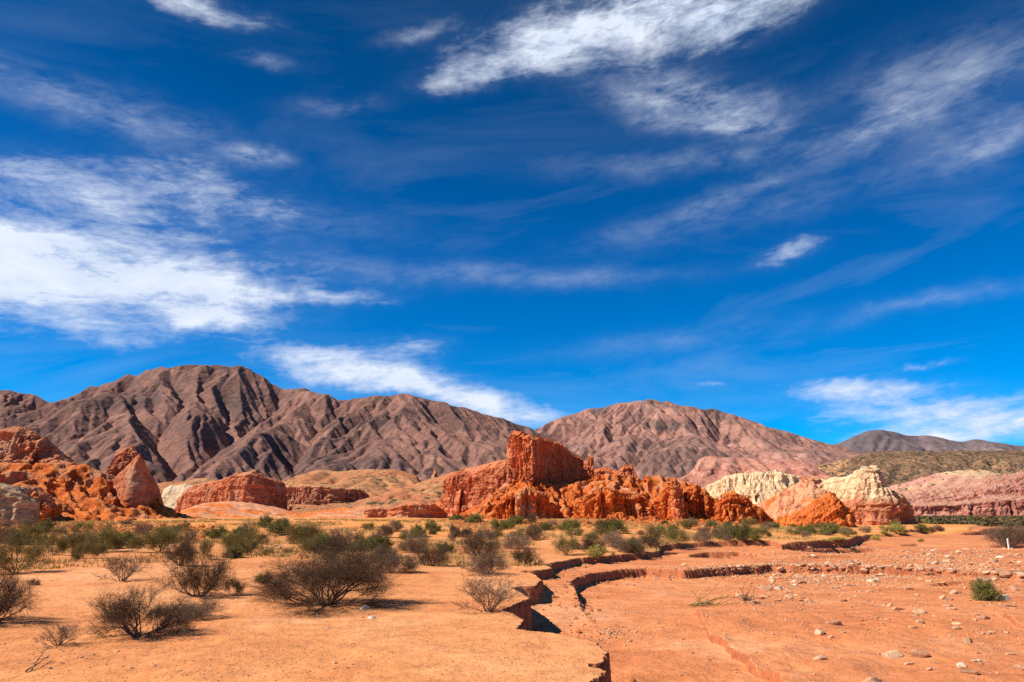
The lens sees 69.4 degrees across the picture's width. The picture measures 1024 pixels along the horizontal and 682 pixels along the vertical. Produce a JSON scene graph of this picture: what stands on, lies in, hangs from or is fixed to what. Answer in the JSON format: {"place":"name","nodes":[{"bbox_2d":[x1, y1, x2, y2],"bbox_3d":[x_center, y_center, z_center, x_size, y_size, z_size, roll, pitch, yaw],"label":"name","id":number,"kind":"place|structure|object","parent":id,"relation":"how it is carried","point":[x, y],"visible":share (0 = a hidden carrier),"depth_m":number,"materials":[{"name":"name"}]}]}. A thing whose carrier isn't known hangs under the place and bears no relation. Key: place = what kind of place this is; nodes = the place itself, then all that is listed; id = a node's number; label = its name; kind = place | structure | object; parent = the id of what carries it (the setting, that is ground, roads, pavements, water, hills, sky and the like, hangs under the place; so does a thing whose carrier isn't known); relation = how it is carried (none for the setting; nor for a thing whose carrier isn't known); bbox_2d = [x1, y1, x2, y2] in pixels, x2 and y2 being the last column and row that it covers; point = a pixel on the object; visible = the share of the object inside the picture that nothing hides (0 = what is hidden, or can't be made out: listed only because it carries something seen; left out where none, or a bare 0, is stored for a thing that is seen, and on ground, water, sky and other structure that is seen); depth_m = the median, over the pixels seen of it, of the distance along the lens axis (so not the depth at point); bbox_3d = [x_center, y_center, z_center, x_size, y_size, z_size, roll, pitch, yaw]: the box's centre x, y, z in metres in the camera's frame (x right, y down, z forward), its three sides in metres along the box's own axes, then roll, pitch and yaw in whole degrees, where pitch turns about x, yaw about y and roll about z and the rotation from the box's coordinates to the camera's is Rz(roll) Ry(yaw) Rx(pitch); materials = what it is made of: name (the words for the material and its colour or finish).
{"place":"outdoors","nodes":[
{"label":"outdoors","id":0,"kind":"place"},
{"bbox_2d":[161,484,192,508],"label":"hills","id":1,"kind":"structure","parent":0,"point":[171,495],"depth_m":217.84,"materials":[{"name":"stone"}]},
{"bbox_2d":[0,364,585,482],"bbox_3d":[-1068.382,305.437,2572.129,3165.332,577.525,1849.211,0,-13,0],"label":"mountains","id":2,"kind":"structure","parent":0,"point":[181,423],"depth_m":2417.09,"materials":[{"name":"stone"}]},
{"bbox_2d":[157,468,438,496],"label":"hills","id":3,"kind":"structure","parent":0,"point":[373,482],"depth_m":309.24,"materials":[{"name":"stone"}]},
{"bbox_2d":[291,471,455,513],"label":"hills","id":4,"kind":"structure","parent":0,"point":[429,490],"depth_m":204.06,"materials":[{"name":"beige soil"}]},
{"bbox_2d":[0,517,819,571],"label":"dry grass","id":5,"kind":"structure","parent":0,"point":[328,523],"depth_m":59.73,"materials":[{"name":"plant"}]},
{"bbox_2d":[0,516,1023,681],"bbox_3d":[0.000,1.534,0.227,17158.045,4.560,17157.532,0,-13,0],"label":"ground","id":6,"kind":"structure","parent":0,"point":[477,638],"depth_m":18.28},
{"bbox_2d":[0,482,39,525],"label":"boulder","id":7,"kind":"object","parent":6,"relation":"on","point":[17,503],"visible":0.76,"depth_m":78.25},
{"bbox_2d":[0,557,48,621],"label":"shrub","id":8,"kind":"object","parent":6,"relation":"on","point":[8,602],"visible":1,"depth_m":15.11,"materials":[{"name":"brown plant"}]},
{"bbox_2d":[0,518,55,572],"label":"shrub","id":9,"kind":"object","parent":6,"relation":"on","point":[17,542],"visible":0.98,"depth_m":27.54,"materials":[{"name":"green plant"}]},
{"bbox_2d":[13,516,48,534],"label":"shrub","id":10,"kind":"object","parent":6,"relation":"on","point":[33,529],"visible":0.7,"depth_m":58.08,"materials":[{"name":"green plant"}]},
{"bbox_2d":[0,426,76,465],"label":"rock crag","id":11,"kind":"structure","parent":6,"relation":"on","point":[19,444],"depth_m":114.99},
{"bbox_2d":[20,485,62,522],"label":"boulder","id":12,"kind":"object","parent":6,"relation":"on","point":[49,508],"visible":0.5,"depth_m":87.13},
{"bbox_2d":[32,518,54,531],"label":"shrub","id":13,"kind":"object","parent":6,"relation":"on","point":[49,526],"visible":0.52,"depth_m":67.33,"materials":[{"name":"green plant"}]},
{"bbox_2d":[31,523,69,555],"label":"shrub","id":14,"kind":"object","parent":6,"relation":"on","point":[63,546],"visible":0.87,"depth_m":37.29,"materials":[{"name":"green plant"}]},
{"bbox_2d":[33,619,92,648],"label":"shrub","id":15,"kind":"object","parent":6,"relation":"on","point":[61,635],"visible":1,"depth_m":12.53,"materials":[{"name":"brown plant"}]},
{"bbox_2d":[53,530,97,552],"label":"shrub","id":16,"kind":"object","parent":6,"relation":"on","point":[73,541],"visible":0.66,"depth_m":39.21,"materials":[{"name":"green plant"}]},
{"bbox_2d":[60,518,96,531],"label":"shrub","id":17,"kind":"object","parent":6,"relation":"on","point":[79,525],"visible":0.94,"depth_m":68.32,"materials":[{"name":"green plant"}]},
{"bbox_2d":[74,528,99,558],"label":"shrub","id":18,"kind":"object","parent":6,"relation":"on","point":[88,544],"visible":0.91,"depth_m":35.03,"materials":[{"name":"green plant"}]},
{"bbox_2d":[0,462,190,522],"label":"rock mound","id":19,"kind":"object","parent":6,"relation":"on","point":[81,491],"visible":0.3,"depth_m":101.93,"materials":[{"name":"stone"}]},
{"bbox_2d":[106,444,137,475],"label":"rock fin","id":20,"kind":"object","parent":19,"relation":"on","point":[122,459],"visible":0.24,"depth_m":109.79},
{"bbox_2d":[112,454,163,508],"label":"rock fin","id":21,"kind":"object","parent":19,"relation":"on","point":[135,483],"visible":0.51,"depth_m":104.34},
{"bbox_2d":[87,541,110,555],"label":"shrub","id":22,"kind":"object","parent":6,"relation":"on","point":[102,548],"visible":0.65,"depth_m":36.98,"materials":[{"name":"green plant"}]},
{"bbox_2d":[80,517,127,552],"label":"shrub","id":23,"kind":"object","parent":6,"relation":"on","point":[113,538],"visible":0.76,"depth_m":40.59,"materials":[{"name":"green plant"}]},
{"bbox_2d":[94,550,155,580],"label":"shrub","id":24,"kind":"object","parent":6,"relation":"on","point":[111,566],"visible":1,"depth_m":24.25,"materials":[{"name":"brown plant"}]},
{"bbox_2d":[79,576,202,640],"bbox_3d":[-6.781,4.909,13.656,2.254,1.112,2.143,2,-13,-10],"label":"shrub","id":25,"kind":"object","parent":6,"relation":"on","point":[124,611],"visible":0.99,"depth_m":13.53,"materials":[{"name":"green plant"}]},
{"bbox_2d":[133,521,153,533],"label":"shrub","id":26,"kind":"object","parent":6,"relation":"on","point":[139,528],"visible":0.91,"depth_m":63.32,"materials":[{"name":"brown plant"}]},
{"bbox_2d":[124,522,186,552],"bbox_3d":[-18.988,10.613,40.052,3.712,1.712,3.098,-3,-13,11],"label":"shrub","id":27,"kind":"object","parent":6,"relation":"on","point":[156,539],"visible":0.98,"depth_m":39.52,"materials":[{"name":"green plant"}]},
{"bbox_2d":[160,530,200,565],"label":"shrub","id":28,"kind":"object","parent":6,"relation":"on","point":[184,546],"visible":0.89,"depth_m":30.79,"materials":[{"name":"brown plant"}]},
{"bbox_2d":[146,592,230,620],"bbox_3d":[-6.919,5.689,15.810,1.817,0.562,1.649,1,-13,-5],"label":"shrub","id":29,"kind":"object","parent":6,"relation":"on","point":[203,608],"visible":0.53,"depth_m":15.83,"materials":[{"name":"brown plant"}]},
{"bbox_2d":[140,544,239,599],"bbox_3d":[-8.201,6.214,20.046,2.702,1.463,2.400,-5,-14,22],"label":"shrub","id":30,"kind":"object","parent":6,"relation":"on","point":[194,581],"visible":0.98,"depth_m":19.79,"materials":[{"name":"green plant"}]},
{"bbox_2d":[196,535,214,557],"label":"shrub","id":31,"kind":"object","parent":6,"relation":"on","point":[206,544],"visible":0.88,"depth_m":34.77,"materials":[{"name":"green plant"}]},
{"bbox_2d":[202,525,228,538],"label":"shrub","id":32,"kind":"object","parent":6,"relation":"on","point":[213,533],"visible":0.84,"depth_m":60.44,"materials":[{"name":"green plant"}]},
{"bbox_2d":[174,470,287,512],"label":"rock butte","id":33,"kind":"object","parent":6,"relation":"on","point":[256,486],"visible":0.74,"depth_m":162.23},
{"bbox_2d":[222,544,245,558],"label":"shrub","id":34,"kind":"object","parent":6,"relation":"on","point":[237,548],"visible":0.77,"depth_m":35.81,"materials":[{"name":"green plant"}]},
{"bbox_2d":[224,577,251,595],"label":"shrub","id":35,"kind":"object","parent":6,"relation":"on","point":[237,587],"visible":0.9,"depth_m":19.97,"materials":[{"name":"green plant"}]},
{"bbox_2d":[231,528,259,553],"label":"shrub","id":36,"kind":"object","parent":6,"relation":"on","point":[252,545],"visible":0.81,"depth_m":38.51,"materials":[{"name":"green plant"}]},
{"bbox_2d":[215,514,285,550],"bbox_3d":[-14.679,10.808,41.591,3.030,2.148,3.758,-10,-16,36],"label":"shrub","id":37,"kind":"object","parent":6,"relation":"on","point":[251,531],"visible":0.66,"depth_m":41.49,"materials":[{"name":"green plant"}]},
{"bbox_2d":[257,514,273,527],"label":"shrub","id":38,"kind":"object","parent":6,"relation":"on","point":[268,519],"visible":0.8,"depth_m":74.73,"materials":[{"name":"green plant"}]},
{"bbox_2d":[179,501,373,517],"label":"rock mound","id":39,"kind":"object","parent":6,"relation":"on","point":[227,509],"visible":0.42,"depth_m":144.82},
{"bbox_2d":[262,517,294,534],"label":"shrub","id":40,"kind":"object","parent":6,"relation":"on","point":[279,529],"visible":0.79,"depth_m":63.93,"materials":[{"name":"green plant"}]},
{"bbox_2d":[282,517,332,547],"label":"shrub","id":41,"kind":"object","parent":6,"relation":"on","point":[302,531],"visible":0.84,"depth_m":45.17,"materials":[{"name":"green plant"}]},
{"bbox_2d":[236,534,414,618],"bbox_3d":[-4.691,5.637,18.125,4.376,1.766,4.555,9,-16,-33],"label":"shrub","id":42,"kind":"object","parent":6,"relation":"on","point":[318,576],"visible":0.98,"depth_m":17.60,"materials":[{"name":"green plant"}]},
{"bbox_2d":[286,483,369,510],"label":"rock mesa","id":43,"kind":"structure","parent":6,"relation":"on","point":[300,496],"depth_m":230.40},
{"bbox_2d":[312,534,352,556],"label":"shrub","id":44,"kind":"object","parent":6,"relation":"on","point":[330,544],"visible":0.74,"depth_m":37.79,"materials":[{"name":"brown plant"}]},
{"bbox_2d":[326,526,356,543],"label":"shrub","id":45,"kind":"object","parent":6,"relation":"on","point":[345,536],"visible":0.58,"depth_m":49.77,"materials":[{"name":"brown plant"}]},
{"bbox_2d":[351,535,380,551],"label":"shrub","id":46,"kind":"object","parent":6,"relation":"on","point":[369,544],"visible":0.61,"depth_m":42.05,"materials":[{"name":"green plant"}]},
{"bbox_2d":[374,535,394,547],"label":"shrub","id":47,"kind":"object","parent":6,"relation":"on","point":[381,539],"visible":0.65,"depth_m":46.71,"materials":[{"name":"green plant"}]},
{"bbox_2d":[1,518,786,681],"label":"rubble","id":48,"kind":"object","parent":6,"relation":"on","point":[632,679],"visible":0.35,"depth_m":71.77,"materials":[{"name":"stone"}]},
{"bbox_2d":[370,547,422,573],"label":"shrub","id":49,"kind":"object","parent":6,"relation":"on","point":[407,562],"visible":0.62,"depth_m":27.57,"materials":[{"name":"brown plant"}]},
{"bbox_2d":[364,501,447,517],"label":"rock outcrop","id":50,"kind":"object","parent":6,"relation":"on","point":[417,509],"visible":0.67,"depth_m":122.19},
{"bbox_2d":[398,532,433,552],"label":"shrub","id":51,"kind":"object","parent":6,"relation":"on","point":[423,541],"visible":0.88,"depth_m":42.74,"materials":[{"name":"brown plant"}]},
{"bbox_2d":[399,538,456,566],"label":"shrub","id":52,"kind":"object","parent":6,"relation":"on","point":[428,555],"visible":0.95,"depth_m":31.56,"materials":[{"name":"green plant"}]},
{"bbox_2d":[424,519,441,530],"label":"shrub","id":53,"kind":"object","parent":6,"relation":"on","point":[431,525],"visible":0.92,"depth_m":70.63,"materials":[{"name":"green plant"}]},
{"bbox_2d":[446,522,462,540],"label":"shrub","id":54,"kind":"object","parent":6,"relation":"on","point":[455,532],"visible":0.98,"depth_m":51.92,"materials":[{"name":"plant"}]},
{"bbox_2d":[464,512,486,522],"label":"shrub","id":55,"kind":"object","parent":6,"relation":"on","point":[474,518],"visible":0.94,"depth_m":90.83,"materials":[{"name":"green plant"}]},
{"bbox_2d":[439,460,514,516],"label":"rock cliff","id":56,"kind":"structure","parent":6,"relation":"on","point":[464,489],"depth_m":131.19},
{"bbox_2d":[450,547,512,576],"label":"shrub","id":57,"kind":"object","parent":6,"relation":"on","point":[488,563],"visible":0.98,"depth_m":26.85,"materials":[{"name":"brown plant"}]},
{"bbox_2d":[452,524,511,557],"bbox_3d":[-1.550,10.121,37.446,2.890,1.840,2.241,-3,-13,14],"label":"shrub","id":58,"kind":"object","parent":6,"relation":"on","point":[475,544],"visible":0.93,"depth_m":37.22,"materials":[{"name":"brown plant"}]},
{"bbox_2d":[473,524,498,539],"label":"shrub","id":59,"kind":"object","parent":6,"relation":"on","point":[488,532],"visible":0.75,"depth_m":56.58,"materials":[{"name":"brown plant"}]},
{"bbox_2d":[448,571,529,611],"bbox_3d":[-0.549,5.796,17.131,1.734,0.986,2.068,-9,-16,33],"label":"shrub","id":60,"kind":"object","parent":6,"relation":"on","point":[495,593],"visible":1,"depth_m":17.11,"materials":[{"name":"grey plant"}]},
{"bbox_2d":[500,530,535,548],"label":"shrub","id":61,"kind":"object","parent":6,"relation":"on","point":[513,541],"visible":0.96,"depth_m":46.04,"materials":[{"name":"grey plant"}]},
{"bbox_2d":[485,486,565,518],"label":"rock buttress","id":62,"kind":"object","parent":6,"relation":"on","point":[523,502],"visible":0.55,"depth_m":106.94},
{"bbox_2d":[509,542,544,564],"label":"shrub","id":63,"kind":"object","parent":6,"relation":"on","point":[524,557],"visible":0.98,"depth_m":31.96,"materials":[{"name":"brown plant"}]},
{"bbox_2d":[523,526,547,539],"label":"shrub","id":64,"kind":"object","parent":6,"relation":"on","point":[534,535],"visible":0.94,"depth_m":55.61,"materials":[{"name":"brown plant"}]},
{"bbox_2d":[506,431,583,484],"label":"rock tower","id":65,"kind":"structure","parent":6,"relation":"on","point":[531,458],"depth_m":127.60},
{"bbox_2d":[550,529,579,554],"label":"shrub","id":66,"kind":"object","parent":6,"relation":"on","point":[568,546],"visible":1,"depth_m":40.13,"materials":[{"name":"green plant"}]},
{"bbox_2d":[554,518,582,530],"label":"shrub","id":67,"kind":"object","parent":6,"relation":"on","point":[565,525],"visible":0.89,"depth_m":69.47,"materials":[{"name":"green plant"}]},
{"bbox_2d":[452,473,711,519],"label":"rock mound","id":68,"kind":"object","parent":6,"relation":"on","point":[563,498],"visible":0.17,"depth_m":122.31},
{"bbox_2d":[580,454,594,480],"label":"rock spire","id":69,"kind":"object","parent":68,"relation":"on","point":[587,474],"visible":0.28,"depth_m":133.65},
{"bbox_2d":[594,464,636,477],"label":"rock spire","id":70,"kind":"object","parent":68,"relation":"on","point":[627,469],"visible":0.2,"depth_m":131.16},
{"bbox_2d":[579,532,608,551],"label":"shrub","id":71,"kind":"object","parent":6,"relation":"on","point":[587,543],"visible":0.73,"depth_m":42.74,"materials":[{"name":"brown plant"}]},
{"bbox_2d":[584,544,607,558],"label":"grass tuft","id":72,"kind":"object","parent":6,"relation":"on","point":[599,551],"visible":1,"depth_m":38.99,"materials":[{"name":"plant"}]},
{"bbox_2d":[582,523,620,541],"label":"shrub","id":73,"kind":"object","parent":6,"relation":"on","point":[596,531],"visible":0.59,"depth_m":51.89,"materials":[{"name":"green plant"}]},
{"bbox_2d":[598,528,622,546],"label":"shrub","id":74,"kind":"object","parent":6,"relation":"on","point":[613,538],"visible":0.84,"depth_m":48.47,"materials":[{"name":"grey plant"}]},
{"bbox_2d":[597,516,629,532],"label":"shrub","id":75,"kind":"object","parent":6,"relation":"on","point":[614,523],"visible":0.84,"depth_m":64.43,"materials":[{"name":"green plant"}]},
{"bbox_2d":[609,535,646,551],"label":"shrub","id":76,"kind":"object","parent":6,"relation":"on","point":[621,544],"visible":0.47,"depth_m":43.00,"materials":[{"name":"brown plant"}]},
{"bbox_2d":[573,481,689,519],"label":"rock buttress","id":77,"kind":"object","parent":6,"relation":"on","point":[601,501],"visible":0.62,"depth_m":102.29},
{"bbox_2d":[621,537,645,552],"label":"shrub","id":78,"kind":"object","parent":6,"relation":"on","point":[639,547],"visible":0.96,"depth_m":42.05,"materials":[{"name":"green plant"}]},
{"bbox_2d":[637,525,673,548],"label":"shrub","id":79,"kind":"object","parent":6,"relation":"on","point":[654,541],"visible":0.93,"depth_m":46.89,"materials":[{"name":"brown plant"}]},
{"bbox_2d":[644,523,666,537],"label":"shrub","id":80,"kind":"object","parent":6,"relation":"on","point":[652,528],"visible":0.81,"depth_m":58.28,"materials":[{"name":"green plant"}]},
{"bbox_2d":[607,512,712,520],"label":"rock outcrop","id":81,"kind":"object","parent":6,"relation":"on","point":[619,515],"visible":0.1,"depth_m":94.36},
{"bbox_2d":[669,477,685,519],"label":"rock pillar","id":82,"kind":"object","parent":6,"relation":"on","point":[676,499],"visible":0.78,"depth_m":100.59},
{"bbox_2d":[662,522,692,543],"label":"shrub","id":83,"kind":"object","parent":6,"relation":"on","point":[673,533],"visible":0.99,"depth_m":51.03,"materials":[{"name":"green plant"}]},
{"bbox_2d":[683,483,718,518],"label":"rock buttress","id":84,"kind":"object","parent":6,"relation":"on","point":[701,502],"visible":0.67,"depth_m":103.92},
{"bbox_2d":[689,530,715,541],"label":"shrub","id":85,"kind":"object","parent":6,"relation":"on","point":[705,537],"visible":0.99,"depth_m":54.04,"materials":[{"name":"grey plant"}]},
{"bbox_2d":[689,579,757,605],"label":"dead branch","id":86,"kind":"object","parent":6,"relation":"on","point":[746,598],"visible":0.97,"depth_m":24.36,"materials":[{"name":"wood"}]},
{"bbox_2d":[726,520,753,539],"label":"shrub","id":87,"kind":"object","parent":6,"relation":"on","point":[741,532],"visible":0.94,"depth_m":55.92,"materials":[{"name":"green plant"}]},
{"bbox_2d":[713,491,774,523],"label":"rock buttress","id":88,"kind":"object","parent":6,"relation":"on","point":[732,506],"visible":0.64,"depth_m":98.87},
{"bbox_2d":[702,469,826,503],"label":"rock mound","id":89,"kind":"object","parent":6,"relation":"on","point":[755,487],"visible":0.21,"depth_m":161.34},
{"bbox_2d":[755,476,826,523],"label":"rock pyramid","id":90,"kind":"object","parent":6,"relation":"on","point":[780,507],"visible":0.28,"depth_m":121.92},
{"bbox_2d":[783,491,857,527],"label":"rock outcrop","id":91,"kind":"object","parent":6,"relation":"on","point":[829,506],"visible":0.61,"depth_m":108.61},
{"bbox_2d":[817,524,837,534],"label":"shrub","id":92,"kind":"object","parent":6,"relation":"on","point":[833,529],"visible":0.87,"depth_m":68.19,"materials":[{"name":"green plant"}]},
{"bbox_2d":[819,465,901,524],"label":"rock butte","id":93,"kind":"object","parent":6,"relation":"on","point":[866,494],"visible":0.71,"depth_m":142.61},
{"bbox_2d":[881,650,903,657],"bbox_3d":[8.511,6.996,16.459,0.563,0.173,0.310,3,-11,-25],"label":"stone","id":94,"kind":"object","parent":6,"relation":"on","point":[894,654],"visible":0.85,"depth_m":16.40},
{"bbox_2d":[892,490,917,523],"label":"rock buttress","id":95,"kind":"object","parent":6,"relation":"on","point":[906,515],"visible":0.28,"depth_m":144.17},
{"bbox_2d":[908,649,929,657],"bbox_3d":[9.054,6.983,16.478,0.467,0.228,0.297,-3,-13,11],"label":"stone","id":96,"kind":"object","parent":6,"relation":"on","point":[918,653],"visible":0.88,"depth_m":16.38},
{"bbox_2d":[900,471,1023,515],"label":"rock cliff","id":97,"kind":"structure","parent":6,"relation":"on","point":[996,495],"depth_m":367.45,"materials":[{"name":"stone"}]},
{"bbox_2d":[914,515,1023,526],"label":"scrub","id":98,"kind":"object","parent":6,"relation":"on","point":[997,520],"visible":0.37,"depth_m":159.08,"materials":[{"name":"green plant"}]},
{"bbox_2d":[966,577,1005,600],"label":"shrub","id":99,"kind":"object","parent":6,"relation":"on","point":[985,591],"visible":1,"depth_m":26.40,"materials":[{"name":"green plant"}]},
{"bbox_2d":[978,519,1023,547],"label":"shrub","id":100,"kind":"object","parent":6,"relation":"on","point":[998,534],"visible":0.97,"depth_m":60.96,"materials":[{"name":"brown plant"}]},
{"bbox_2d":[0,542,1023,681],"bbox_3d":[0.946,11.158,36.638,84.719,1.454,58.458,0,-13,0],"label":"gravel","id":101,"kind":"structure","parent":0,"point":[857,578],"depth_m":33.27,"materials":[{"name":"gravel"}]},
{"bbox_2d":[0,0,1023,445],"label":"sky","id":102,"kind":"structure","parent":0,"point":[804,218],"materials":[{"name":"blue"}]},
{"bbox_2d":[534,399,864,479],"bbox_3d":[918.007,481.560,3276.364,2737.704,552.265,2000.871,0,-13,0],"label":"mountains","id":103,"kind":"structure","parent":0,"point":[652,438],"depth_m":3263.93,"materials":[{"name":"stone"}]},
{"bbox_2d":[677,456,832,487],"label":"hills","id":104,"kind":"structure","parent":0,"point":[705,472],"depth_m":669.34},
{"bbox_2d":[814,450,1023,486],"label":"hills","id":105,"kind":"structure","parent":0,"point":[898,467],"depth_m":788.99,"materials":[{"name":"soil"}]},
{"bbox_2d":[833,430,1023,452],"bbox_3d":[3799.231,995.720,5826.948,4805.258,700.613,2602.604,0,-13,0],"label":"mountains","id":106,"kind":"structure","parent":0,"point":[873,441],"depth_m":6185.64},
{"bbox_2d":[889,470,1004,492],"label":"hills","id":107,"kind":"structure","parent":0,"point":[948,478],"depth_m":538.59,"materials":[{"name":"stone"}]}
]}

